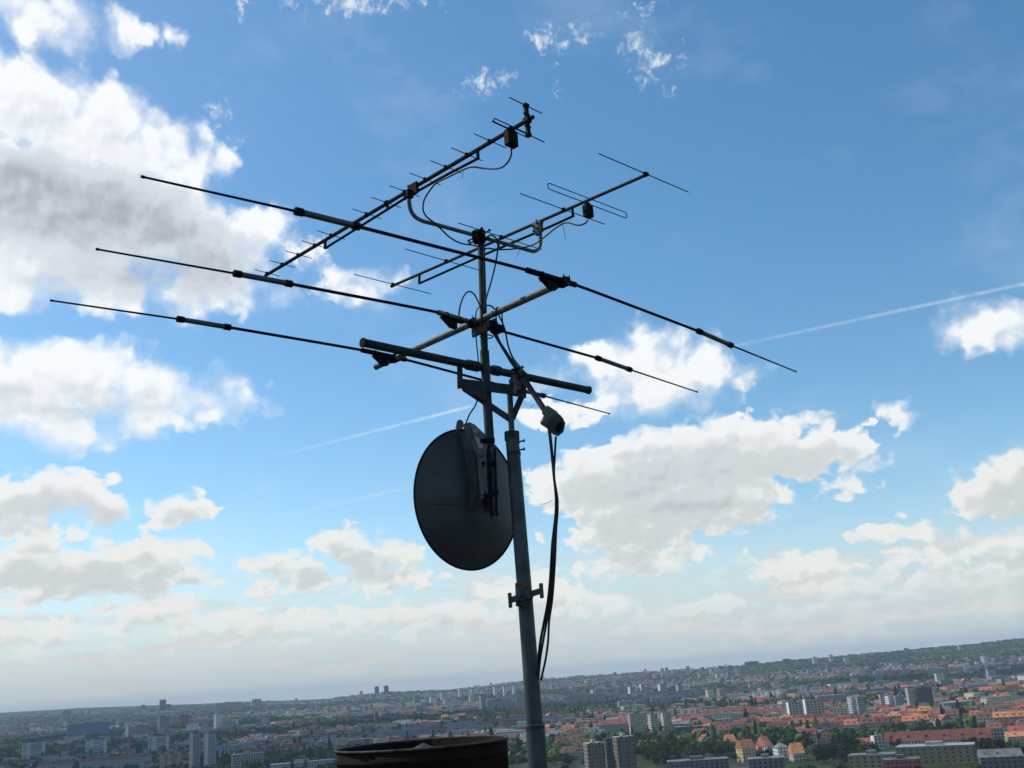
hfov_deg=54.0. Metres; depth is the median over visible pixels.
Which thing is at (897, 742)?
leafy tree
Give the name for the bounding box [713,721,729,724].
town house
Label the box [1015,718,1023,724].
town house
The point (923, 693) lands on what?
tower block
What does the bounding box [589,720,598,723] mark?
terraced house
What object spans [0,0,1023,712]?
sky
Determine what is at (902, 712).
terraced house
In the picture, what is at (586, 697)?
apartment block
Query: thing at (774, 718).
terraced house
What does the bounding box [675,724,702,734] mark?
long building
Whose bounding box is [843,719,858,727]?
terraced house
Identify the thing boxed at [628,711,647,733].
apartment block
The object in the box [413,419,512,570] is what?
satellite dish
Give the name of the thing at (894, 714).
terraced house
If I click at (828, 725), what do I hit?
town house
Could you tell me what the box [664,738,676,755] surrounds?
leafy tree
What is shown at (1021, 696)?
town house
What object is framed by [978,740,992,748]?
leafy tree
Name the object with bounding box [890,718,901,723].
terraced house
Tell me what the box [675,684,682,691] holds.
tower block
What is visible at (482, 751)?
chimney flue
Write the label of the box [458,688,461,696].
apartment block
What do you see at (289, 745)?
town house
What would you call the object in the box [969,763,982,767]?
leafy tree
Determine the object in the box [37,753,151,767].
long hall
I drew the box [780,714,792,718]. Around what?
terraced house
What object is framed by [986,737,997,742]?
leafy tree
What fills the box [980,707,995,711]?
town house
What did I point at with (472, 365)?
cross bar
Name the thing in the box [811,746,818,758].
leafy tree
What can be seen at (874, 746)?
leafy tree
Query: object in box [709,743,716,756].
leafy tree
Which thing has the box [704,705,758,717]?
terrace
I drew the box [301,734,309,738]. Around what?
town house
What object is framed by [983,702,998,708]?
town house
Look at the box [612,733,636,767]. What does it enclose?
tower block
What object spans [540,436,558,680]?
cable
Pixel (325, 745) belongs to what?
town house
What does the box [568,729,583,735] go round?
town house
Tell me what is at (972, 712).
terraced house
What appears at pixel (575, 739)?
terraced house
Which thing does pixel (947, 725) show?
leafy tree
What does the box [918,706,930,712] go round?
terraced house
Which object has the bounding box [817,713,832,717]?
town house
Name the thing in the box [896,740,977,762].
long building
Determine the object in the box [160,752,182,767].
building
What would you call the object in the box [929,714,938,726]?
town house
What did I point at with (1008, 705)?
terraced house
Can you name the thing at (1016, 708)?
terraced house
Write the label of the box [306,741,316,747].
town house
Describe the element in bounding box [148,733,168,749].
tower block
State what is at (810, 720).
terraced house
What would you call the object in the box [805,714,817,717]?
terraced house
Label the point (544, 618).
cable
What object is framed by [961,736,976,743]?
leafy tree
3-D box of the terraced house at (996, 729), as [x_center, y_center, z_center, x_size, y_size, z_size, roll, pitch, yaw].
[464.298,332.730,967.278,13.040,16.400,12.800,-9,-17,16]
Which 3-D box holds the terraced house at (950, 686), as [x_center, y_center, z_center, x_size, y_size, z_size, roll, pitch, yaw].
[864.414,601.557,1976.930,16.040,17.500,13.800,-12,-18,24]
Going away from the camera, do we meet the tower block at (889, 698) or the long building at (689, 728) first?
the long building at (689, 728)
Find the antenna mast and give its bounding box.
[457,367,547,767]
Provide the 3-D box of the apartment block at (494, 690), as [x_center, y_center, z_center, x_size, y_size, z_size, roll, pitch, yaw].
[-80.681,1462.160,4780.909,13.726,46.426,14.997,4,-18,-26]
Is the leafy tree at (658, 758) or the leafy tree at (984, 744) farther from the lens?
the leafy tree at (658, 758)
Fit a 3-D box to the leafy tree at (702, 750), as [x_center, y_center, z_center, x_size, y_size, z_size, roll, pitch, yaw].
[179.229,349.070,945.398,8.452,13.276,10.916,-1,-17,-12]
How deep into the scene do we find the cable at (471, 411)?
8.26 m
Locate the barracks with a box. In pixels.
[884,726,992,747]
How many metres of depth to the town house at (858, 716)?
1214.73 m
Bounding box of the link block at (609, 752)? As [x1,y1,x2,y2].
[604,735,614,767]
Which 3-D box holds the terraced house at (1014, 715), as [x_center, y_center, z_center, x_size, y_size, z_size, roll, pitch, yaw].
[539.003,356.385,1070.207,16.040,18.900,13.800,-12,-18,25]
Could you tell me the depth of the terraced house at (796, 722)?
1217.27 m
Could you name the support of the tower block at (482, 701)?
on the ground
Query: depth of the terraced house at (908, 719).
1122.38 m
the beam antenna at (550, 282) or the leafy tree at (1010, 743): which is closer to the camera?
the beam antenna at (550, 282)
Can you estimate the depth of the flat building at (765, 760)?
787.34 m
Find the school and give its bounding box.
[1004,730,1023,746]
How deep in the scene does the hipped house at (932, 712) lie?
1245.23 m
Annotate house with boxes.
[281,743,295,748]
[296,742,305,746]
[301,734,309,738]
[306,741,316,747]
[322,742,334,748]
[339,726,346,731]
[347,726,354,730]
[460,718,470,721]
[475,717,485,720]
[499,719,506,725]
[507,719,518,724]
[520,732,525,741]
[555,736,569,742]
[562,744,575,760]
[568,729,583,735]
[569,735,584,744]
[574,741,585,760]
[575,721,588,725]
[584,727,595,735]
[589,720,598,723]
[595,729,605,734]
[649,729,662,735]
[698,733,707,741]
[703,725,717,733]
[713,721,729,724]
[716,724,730,732]
[722,733,736,743]
[730,720,744,728]
[735,738,755,761]
[741,717,752,722]
[744,723,752,727]
[755,735,772,751]
[756,744,763,753]
[760,717,770,722]
[766,722,777,727]
[770,717,779,722]
[772,741,788,759]
[777,721,788,726]
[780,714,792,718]
[781,717,790,721]
[788,719,803,726]
[788,741,805,761]
[790,714,804,719]
[800,726,817,745]
[803,718,818,723]
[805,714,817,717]
[805,717,823,722]
[814,722,828,732]
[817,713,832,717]
[817,731,830,743]
[822,721,832,730]
[823,721,844,729]
[828,720,839,728]
[834,715,847,719]
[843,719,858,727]
[848,714,861,722]
[857,736,870,744]
[860,717,875,730]
[871,713,885,716]
[874,716,889,730]
[879,708,893,714]
[887,711,901,718]
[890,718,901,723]
[898,710,909,714]
[901,715,916,725]
[915,714,929,723]
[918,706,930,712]
[927,708,949,715]
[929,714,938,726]
[935,713,952,724]
[945,709,959,720]
[946,685,954,688]
[959,713,968,718]
[969,710,979,715]
[976,711,993,722]
[979,686,992,692]
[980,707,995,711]
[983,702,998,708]
[986,720,1003,738]
[992,685,1005,689]
[992,710,1009,721]
[999,701,1014,709]
[1000,720,1015,737]
[1005,685,1019,690]
[1007,725,1023,731]
[1008,706,1023,710]
[1008,709,1023,721]
[1012,692,1023,698]
[1015,699,1023,704]
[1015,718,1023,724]
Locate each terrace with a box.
[678,714,703,720]
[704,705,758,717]
[759,708,780,714]
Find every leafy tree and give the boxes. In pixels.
[550,753,560,763]
[562,752,573,763]
[636,742,647,758]
[642,749,650,762]
[647,732,656,739]
[648,749,657,764]
[652,756,660,764]
[658,751,669,761]
[661,743,671,756]
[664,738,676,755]
[666,734,673,739]
[670,748,682,759]
[680,737,690,743]
[685,749,694,757]
[697,747,705,757]
[705,739,715,756]
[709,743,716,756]
[711,743,724,755]
[719,737,730,755]
[729,744,735,753]
[731,754,738,761]
[757,749,770,756]
[781,738,789,744]
[797,740,806,749]
[798,736,809,744]
[801,731,811,746]
[804,764,817,767]
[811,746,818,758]
[814,748,824,760]
[818,754,830,763]
[828,743,838,759]
[828,751,837,759]
[832,761,847,767]
[836,748,847,758]
[839,757,847,765]
[844,740,858,749]
[858,740,872,752]
[866,740,878,751]
[888,738,901,745]
[895,724,902,730]
[918,725,928,729]
[944,722,955,728]
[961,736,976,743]
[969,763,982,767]
[974,739,987,748]
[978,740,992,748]
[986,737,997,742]
[993,741,1010,748]
[999,738,1011,745]
[1012,741,1021,747]
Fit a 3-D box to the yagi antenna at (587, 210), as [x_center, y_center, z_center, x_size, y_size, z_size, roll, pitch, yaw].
[-0.009,-1.262,9.099,3.110,0.201,1.116,-18,-22,39]
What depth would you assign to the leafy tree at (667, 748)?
975.93 m
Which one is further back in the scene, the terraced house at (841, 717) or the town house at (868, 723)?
the terraced house at (841, 717)
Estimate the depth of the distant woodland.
2526.49 m
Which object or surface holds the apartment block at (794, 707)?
on the ground
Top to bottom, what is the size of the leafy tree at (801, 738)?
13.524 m
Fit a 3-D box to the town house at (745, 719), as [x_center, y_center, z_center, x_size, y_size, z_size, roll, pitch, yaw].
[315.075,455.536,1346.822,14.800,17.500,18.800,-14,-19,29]
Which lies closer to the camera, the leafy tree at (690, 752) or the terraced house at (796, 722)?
the leafy tree at (690, 752)
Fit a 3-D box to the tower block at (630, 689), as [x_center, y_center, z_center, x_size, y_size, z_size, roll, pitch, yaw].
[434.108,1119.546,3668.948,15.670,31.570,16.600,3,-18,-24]
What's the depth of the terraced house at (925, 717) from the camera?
1129.59 m
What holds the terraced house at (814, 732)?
on the ground
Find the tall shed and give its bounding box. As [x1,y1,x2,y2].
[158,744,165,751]
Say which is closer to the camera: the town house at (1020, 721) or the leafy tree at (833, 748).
the leafy tree at (833, 748)
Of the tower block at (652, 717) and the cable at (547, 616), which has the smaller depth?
the cable at (547, 616)
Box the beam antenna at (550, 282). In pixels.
[50,175,796,413]
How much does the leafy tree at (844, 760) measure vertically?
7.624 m
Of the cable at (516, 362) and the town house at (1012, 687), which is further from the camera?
the town house at (1012, 687)
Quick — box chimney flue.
[335,735,508,767]
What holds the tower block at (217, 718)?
on the ground
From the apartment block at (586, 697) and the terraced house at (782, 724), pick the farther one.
the apartment block at (586, 697)
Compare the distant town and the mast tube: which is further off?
the distant town
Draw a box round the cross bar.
[359,338,591,393]
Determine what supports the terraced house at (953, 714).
on the ground
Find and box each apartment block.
[61,710,70,719]
[125,725,149,737]
[214,701,240,709]
[231,751,263,767]
[251,699,260,705]
[270,758,334,767]
[413,695,419,702]
[429,696,435,702]
[440,692,447,699]
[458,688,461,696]
[486,698,511,709]
[493,686,496,695]
[502,686,506,695]
[566,693,603,705]
[617,700,633,708]
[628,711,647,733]
[634,699,646,705]
[650,696,671,702]
[675,690,700,697]
[744,661,758,666]
[782,658,790,663]
[786,700,803,715]
[802,696,824,715]
[812,656,816,663]
[828,654,833,661]
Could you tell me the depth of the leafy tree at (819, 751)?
868.11 m
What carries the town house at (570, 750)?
on the ground
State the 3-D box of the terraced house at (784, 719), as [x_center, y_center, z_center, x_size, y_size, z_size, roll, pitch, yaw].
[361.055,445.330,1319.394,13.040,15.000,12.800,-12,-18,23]
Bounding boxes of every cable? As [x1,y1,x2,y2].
[422,147,511,246]
[458,291,483,314]
[465,398,478,424]
[475,306,479,370]
[483,220,587,300]
[484,234,513,363]
[486,305,543,415]
[536,429,554,675]
[537,432,556,679]
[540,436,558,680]
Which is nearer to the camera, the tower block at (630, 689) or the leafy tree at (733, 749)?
the leafy tree at (733, 749)
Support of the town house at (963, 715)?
on the ground
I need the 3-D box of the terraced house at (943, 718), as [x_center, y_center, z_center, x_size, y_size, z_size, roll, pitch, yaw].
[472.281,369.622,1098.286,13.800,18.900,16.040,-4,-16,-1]
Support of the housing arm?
attached to the antenna mast
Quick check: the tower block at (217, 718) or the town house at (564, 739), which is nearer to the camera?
the town house at (564, 739)
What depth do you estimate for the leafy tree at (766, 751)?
861.11 m
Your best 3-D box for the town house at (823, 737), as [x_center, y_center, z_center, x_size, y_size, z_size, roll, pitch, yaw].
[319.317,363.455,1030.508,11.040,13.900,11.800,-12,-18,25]
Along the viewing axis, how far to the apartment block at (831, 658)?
5168.00 m
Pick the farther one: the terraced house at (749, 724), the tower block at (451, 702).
the tower block at (451, 702)
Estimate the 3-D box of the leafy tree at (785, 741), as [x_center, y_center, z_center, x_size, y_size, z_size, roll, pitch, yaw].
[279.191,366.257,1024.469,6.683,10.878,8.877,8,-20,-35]
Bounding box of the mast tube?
[467,227,497,519]
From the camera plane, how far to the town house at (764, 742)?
970.06 m
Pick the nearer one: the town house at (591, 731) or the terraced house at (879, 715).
the terraced house at (879, 715)
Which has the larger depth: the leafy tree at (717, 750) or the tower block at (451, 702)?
the tower block at (451, 702)
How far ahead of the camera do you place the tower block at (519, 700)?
2959.34 m
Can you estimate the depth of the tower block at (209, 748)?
1254.22 m
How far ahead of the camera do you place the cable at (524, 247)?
8.50 m
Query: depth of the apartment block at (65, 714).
6022.35 m
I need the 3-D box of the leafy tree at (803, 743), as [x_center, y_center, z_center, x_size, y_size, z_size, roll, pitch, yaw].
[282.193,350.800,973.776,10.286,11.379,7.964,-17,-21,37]
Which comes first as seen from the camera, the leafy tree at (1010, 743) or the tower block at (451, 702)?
the leafy tree at (1010, 743)
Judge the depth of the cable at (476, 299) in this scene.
8.36 m
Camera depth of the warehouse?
3668.02 m
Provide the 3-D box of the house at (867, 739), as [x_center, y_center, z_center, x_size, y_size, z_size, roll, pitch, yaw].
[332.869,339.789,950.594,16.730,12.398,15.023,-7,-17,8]
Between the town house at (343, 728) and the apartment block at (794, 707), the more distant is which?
the town house at (343, 728)
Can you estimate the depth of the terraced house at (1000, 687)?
1792.96 m
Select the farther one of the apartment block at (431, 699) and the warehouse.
the apartment block at (431, 699)
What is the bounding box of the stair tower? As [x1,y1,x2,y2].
[870,732,885,751]
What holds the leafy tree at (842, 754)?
on the ground
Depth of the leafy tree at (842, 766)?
712.90 m
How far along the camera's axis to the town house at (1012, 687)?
1784.55 m
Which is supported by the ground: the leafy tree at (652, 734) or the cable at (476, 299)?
the leafy tree at (652, 734)
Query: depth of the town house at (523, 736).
1370.24 m
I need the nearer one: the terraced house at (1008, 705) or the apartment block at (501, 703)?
the terraced house at (1008, 705)
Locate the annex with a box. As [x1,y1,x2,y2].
[847,750,896,767]
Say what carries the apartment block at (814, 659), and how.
on the ground
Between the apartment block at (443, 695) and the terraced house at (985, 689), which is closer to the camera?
the terraced house at (985, 689)
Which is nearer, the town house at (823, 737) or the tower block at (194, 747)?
the town house at (823, 737)
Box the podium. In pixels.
[864,709,879,713]
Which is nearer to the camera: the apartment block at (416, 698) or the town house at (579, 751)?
the town house at (579, 751)
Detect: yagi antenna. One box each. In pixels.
[255,97,544,276]
[354,153,687,293]
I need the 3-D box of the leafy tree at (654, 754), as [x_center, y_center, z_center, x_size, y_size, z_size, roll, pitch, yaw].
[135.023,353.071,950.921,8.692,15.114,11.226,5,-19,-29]
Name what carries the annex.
on the ground
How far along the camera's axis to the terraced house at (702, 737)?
1097.99 m
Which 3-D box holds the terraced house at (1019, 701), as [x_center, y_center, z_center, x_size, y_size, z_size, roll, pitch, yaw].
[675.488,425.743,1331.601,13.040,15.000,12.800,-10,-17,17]
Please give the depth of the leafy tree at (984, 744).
821.24 m
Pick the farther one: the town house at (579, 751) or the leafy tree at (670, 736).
the leafy tree at (670, 736)
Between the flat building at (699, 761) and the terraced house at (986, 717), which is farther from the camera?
the terraced house at (986, 717)
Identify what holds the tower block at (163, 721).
on the ground
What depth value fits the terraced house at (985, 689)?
1797.41 m
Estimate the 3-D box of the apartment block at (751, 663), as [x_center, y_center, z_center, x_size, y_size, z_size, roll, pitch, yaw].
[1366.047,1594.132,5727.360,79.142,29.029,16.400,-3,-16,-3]
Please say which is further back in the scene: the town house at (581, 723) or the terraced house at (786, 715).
the town house at (581, 723)
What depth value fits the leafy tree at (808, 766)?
727.99 m
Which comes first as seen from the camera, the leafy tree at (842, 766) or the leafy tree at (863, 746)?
the leafy tree at (842, 766)
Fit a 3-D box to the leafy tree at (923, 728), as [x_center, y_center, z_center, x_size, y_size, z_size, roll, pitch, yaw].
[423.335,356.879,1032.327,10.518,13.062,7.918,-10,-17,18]
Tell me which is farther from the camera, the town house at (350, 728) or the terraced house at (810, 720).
the town house at (350, 728)
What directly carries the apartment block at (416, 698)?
on the ground
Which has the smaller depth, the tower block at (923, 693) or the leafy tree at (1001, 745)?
the leafy tree at (1001, 745)
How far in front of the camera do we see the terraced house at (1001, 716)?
1073.58 m
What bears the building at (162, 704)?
on the ground
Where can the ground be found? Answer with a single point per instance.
(645, 763)
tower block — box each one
[21,740,45,761]
[85,737,106,753]
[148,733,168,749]
[157,715,169,732]
[189,731,200,767]
[204,731,215,766]
[214,713,222,727]
[374,712,378,722]
[450,695,452,711]
[479,695,485,709]
[515,692,524,710]
[583,739,605,767]
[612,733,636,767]
[628,686,633,693]
[647,712,658,729]
[660,710,671,729]
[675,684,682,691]
[846,694,856,714]
[855,694,865,717]
[878,692,885,704]
[884,693,894,704]
[894,694,904,705]
[905,686,915,704]
[914,685,933,703]
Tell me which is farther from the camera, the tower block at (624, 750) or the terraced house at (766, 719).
the terraced house at (766, 719)
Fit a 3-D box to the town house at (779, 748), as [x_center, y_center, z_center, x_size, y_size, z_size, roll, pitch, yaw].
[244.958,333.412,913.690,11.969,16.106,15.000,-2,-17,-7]
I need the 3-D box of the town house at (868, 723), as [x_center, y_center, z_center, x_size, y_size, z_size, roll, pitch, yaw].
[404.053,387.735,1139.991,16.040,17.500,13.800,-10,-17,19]
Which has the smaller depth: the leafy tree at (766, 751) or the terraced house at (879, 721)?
the leafy tree at (766, 751)
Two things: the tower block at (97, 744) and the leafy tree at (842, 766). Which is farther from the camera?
the tower block at (97, 744)
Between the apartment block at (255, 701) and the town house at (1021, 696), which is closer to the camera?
the town house at (1021, 696)
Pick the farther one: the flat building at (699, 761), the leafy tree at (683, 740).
the leafy tree at (683, 740)
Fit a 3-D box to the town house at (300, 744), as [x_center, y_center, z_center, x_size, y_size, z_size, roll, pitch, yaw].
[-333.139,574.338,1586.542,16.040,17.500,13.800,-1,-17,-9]
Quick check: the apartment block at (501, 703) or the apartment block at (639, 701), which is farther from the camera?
the apartment block at (501, 703)
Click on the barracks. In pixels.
(945, 735)
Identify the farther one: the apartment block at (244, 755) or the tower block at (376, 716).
the tower block at (376, 716)
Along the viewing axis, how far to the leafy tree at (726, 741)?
987.94 m
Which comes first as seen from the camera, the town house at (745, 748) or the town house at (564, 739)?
the town house at (745, 748)
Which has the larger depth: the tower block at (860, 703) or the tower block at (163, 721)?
the tower block at (163, 721)
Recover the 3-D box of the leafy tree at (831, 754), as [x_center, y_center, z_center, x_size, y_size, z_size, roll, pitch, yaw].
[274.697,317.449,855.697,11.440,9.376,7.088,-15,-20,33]
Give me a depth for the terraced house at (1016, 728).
887.47 m
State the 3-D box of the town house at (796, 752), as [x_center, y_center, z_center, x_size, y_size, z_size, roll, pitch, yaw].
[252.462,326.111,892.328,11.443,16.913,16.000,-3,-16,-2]
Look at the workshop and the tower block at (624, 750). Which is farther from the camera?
the tower block at (624, 750)
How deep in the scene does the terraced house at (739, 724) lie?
1290.85 m
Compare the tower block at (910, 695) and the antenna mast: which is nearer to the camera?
the antenna mast
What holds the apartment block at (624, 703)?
on the ground
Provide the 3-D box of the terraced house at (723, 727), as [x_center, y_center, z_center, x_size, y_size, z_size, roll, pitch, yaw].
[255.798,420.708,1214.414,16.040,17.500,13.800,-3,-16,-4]
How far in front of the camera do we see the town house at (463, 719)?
2178.67 m
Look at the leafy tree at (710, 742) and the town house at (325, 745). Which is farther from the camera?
the town house at (325, 745)
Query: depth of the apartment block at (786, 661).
5389.35 m
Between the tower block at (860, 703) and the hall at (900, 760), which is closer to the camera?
the hall at (900, 760)
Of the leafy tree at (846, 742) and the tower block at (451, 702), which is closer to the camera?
the leafy tree at (846, 742)
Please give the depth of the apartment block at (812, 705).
1321.43 m
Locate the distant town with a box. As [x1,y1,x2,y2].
[0,644,1023,767]
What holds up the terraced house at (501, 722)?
on the ground
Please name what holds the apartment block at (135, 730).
on the ground
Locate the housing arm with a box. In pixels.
[493,334,564,435]
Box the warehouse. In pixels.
[66,721,109,735]
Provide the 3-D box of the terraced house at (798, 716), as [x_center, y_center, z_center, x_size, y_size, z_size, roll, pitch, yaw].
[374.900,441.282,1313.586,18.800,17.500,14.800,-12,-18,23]
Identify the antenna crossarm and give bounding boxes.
[407,185,541,252]
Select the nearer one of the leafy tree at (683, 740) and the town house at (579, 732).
the leafy tree at (683, 740)
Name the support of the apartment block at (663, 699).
on the ground
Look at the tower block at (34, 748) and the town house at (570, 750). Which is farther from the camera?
the tower block at (34, 748)
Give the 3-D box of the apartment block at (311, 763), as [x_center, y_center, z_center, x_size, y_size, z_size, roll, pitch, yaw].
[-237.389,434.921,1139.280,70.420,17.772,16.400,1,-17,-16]
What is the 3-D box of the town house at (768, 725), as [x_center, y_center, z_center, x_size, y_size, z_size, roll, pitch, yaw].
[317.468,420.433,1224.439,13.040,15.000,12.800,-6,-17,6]
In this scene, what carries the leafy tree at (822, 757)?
on the ground
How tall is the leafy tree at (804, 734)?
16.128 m
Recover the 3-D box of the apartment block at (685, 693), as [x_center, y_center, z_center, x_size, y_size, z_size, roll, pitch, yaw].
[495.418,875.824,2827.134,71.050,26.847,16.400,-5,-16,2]
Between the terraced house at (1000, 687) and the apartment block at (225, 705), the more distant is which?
the apartment block at (225, 705)
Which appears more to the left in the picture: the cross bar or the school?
the cross bar
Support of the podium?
on the ground
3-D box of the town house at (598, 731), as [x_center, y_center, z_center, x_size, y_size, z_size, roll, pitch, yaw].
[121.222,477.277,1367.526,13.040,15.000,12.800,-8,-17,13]
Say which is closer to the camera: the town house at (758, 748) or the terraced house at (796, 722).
the town house at (758, 748)
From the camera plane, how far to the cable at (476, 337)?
8.37 m
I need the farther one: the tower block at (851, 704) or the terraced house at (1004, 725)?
the tower block at (851, 704)
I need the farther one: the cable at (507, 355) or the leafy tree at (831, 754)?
the leafy tree at (831, 754)
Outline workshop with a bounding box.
[977,746,1023,767]
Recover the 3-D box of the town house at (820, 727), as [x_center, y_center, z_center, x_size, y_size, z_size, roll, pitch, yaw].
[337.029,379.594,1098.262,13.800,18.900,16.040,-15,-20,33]
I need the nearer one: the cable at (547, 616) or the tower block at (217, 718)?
the cable at (547, 616)
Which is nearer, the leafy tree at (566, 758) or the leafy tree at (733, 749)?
the leafy tree at (733, 749)
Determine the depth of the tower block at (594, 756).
837.84 m
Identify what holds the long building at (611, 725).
on the ground
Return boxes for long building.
[598,718,627,733]
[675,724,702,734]
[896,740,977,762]
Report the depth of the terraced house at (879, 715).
1207.92 m
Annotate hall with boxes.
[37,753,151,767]
[883,754,920,767]
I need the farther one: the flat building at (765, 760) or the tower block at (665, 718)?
the tower block at (665, 718)
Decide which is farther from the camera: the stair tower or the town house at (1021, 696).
the town house at (1021, 696)
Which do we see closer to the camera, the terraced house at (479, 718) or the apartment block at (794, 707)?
the apartment block at (794, 707)
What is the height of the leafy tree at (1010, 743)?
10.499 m
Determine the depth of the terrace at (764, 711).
1568.99 m
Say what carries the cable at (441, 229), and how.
attached to the mast tube
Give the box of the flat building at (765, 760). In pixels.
[747,753,785,767]
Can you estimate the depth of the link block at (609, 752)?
859.78 m
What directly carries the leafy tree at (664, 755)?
on the ground
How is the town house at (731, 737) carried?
on the ground
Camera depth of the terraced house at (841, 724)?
1135.40 m
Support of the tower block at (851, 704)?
on the ground
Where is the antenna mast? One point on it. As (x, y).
(525, 593)
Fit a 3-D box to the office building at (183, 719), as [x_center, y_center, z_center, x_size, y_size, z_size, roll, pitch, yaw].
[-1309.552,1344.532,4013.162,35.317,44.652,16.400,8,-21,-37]
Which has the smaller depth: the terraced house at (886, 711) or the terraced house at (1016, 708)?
the terraced house at (1016, 708)
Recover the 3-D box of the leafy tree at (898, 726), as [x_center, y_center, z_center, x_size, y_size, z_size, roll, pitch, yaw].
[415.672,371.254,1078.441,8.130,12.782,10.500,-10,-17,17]
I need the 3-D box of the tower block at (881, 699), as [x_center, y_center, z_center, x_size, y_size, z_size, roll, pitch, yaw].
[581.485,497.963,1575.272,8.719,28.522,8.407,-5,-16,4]
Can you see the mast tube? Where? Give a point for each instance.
(478, 236)
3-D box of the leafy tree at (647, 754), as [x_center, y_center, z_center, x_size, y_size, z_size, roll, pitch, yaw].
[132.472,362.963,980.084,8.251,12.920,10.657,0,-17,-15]
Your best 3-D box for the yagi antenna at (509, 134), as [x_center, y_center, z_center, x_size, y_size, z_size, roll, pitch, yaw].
[-1.114,-1.479,8.461,0.386,0.296,3.599,12,-23,-44]
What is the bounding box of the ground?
[0,639,1023,767]
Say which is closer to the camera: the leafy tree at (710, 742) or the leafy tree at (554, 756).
the leafy tree at (710, 742)
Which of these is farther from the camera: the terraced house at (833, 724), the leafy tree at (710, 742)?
the terraced house at (833, 724)
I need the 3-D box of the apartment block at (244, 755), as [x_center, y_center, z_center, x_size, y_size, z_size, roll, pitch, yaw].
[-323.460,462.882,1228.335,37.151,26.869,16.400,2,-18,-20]
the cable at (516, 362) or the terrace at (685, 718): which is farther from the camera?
the terrace at (685, 718)
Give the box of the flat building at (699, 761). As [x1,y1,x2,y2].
[667,755,728,767]
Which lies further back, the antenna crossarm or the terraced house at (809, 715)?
the terraced house at (809, 715)
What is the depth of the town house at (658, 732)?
1224.98 m
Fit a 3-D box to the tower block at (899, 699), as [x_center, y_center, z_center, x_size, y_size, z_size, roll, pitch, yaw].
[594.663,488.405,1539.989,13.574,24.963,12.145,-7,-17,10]
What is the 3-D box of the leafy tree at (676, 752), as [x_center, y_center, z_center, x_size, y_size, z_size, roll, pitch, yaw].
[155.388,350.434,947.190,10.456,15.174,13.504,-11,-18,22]
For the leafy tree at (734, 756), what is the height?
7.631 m
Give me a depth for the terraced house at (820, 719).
1227.02 m
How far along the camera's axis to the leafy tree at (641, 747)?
1018.34 m
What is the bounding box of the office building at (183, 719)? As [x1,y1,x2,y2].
[179,715,188,725]
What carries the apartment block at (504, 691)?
on the ground
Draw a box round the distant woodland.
[0,638,1023,767]
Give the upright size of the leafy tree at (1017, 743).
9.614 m
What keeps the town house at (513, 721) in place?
on the ground
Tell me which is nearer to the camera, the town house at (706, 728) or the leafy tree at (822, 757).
the leafy tree at (822, 757)

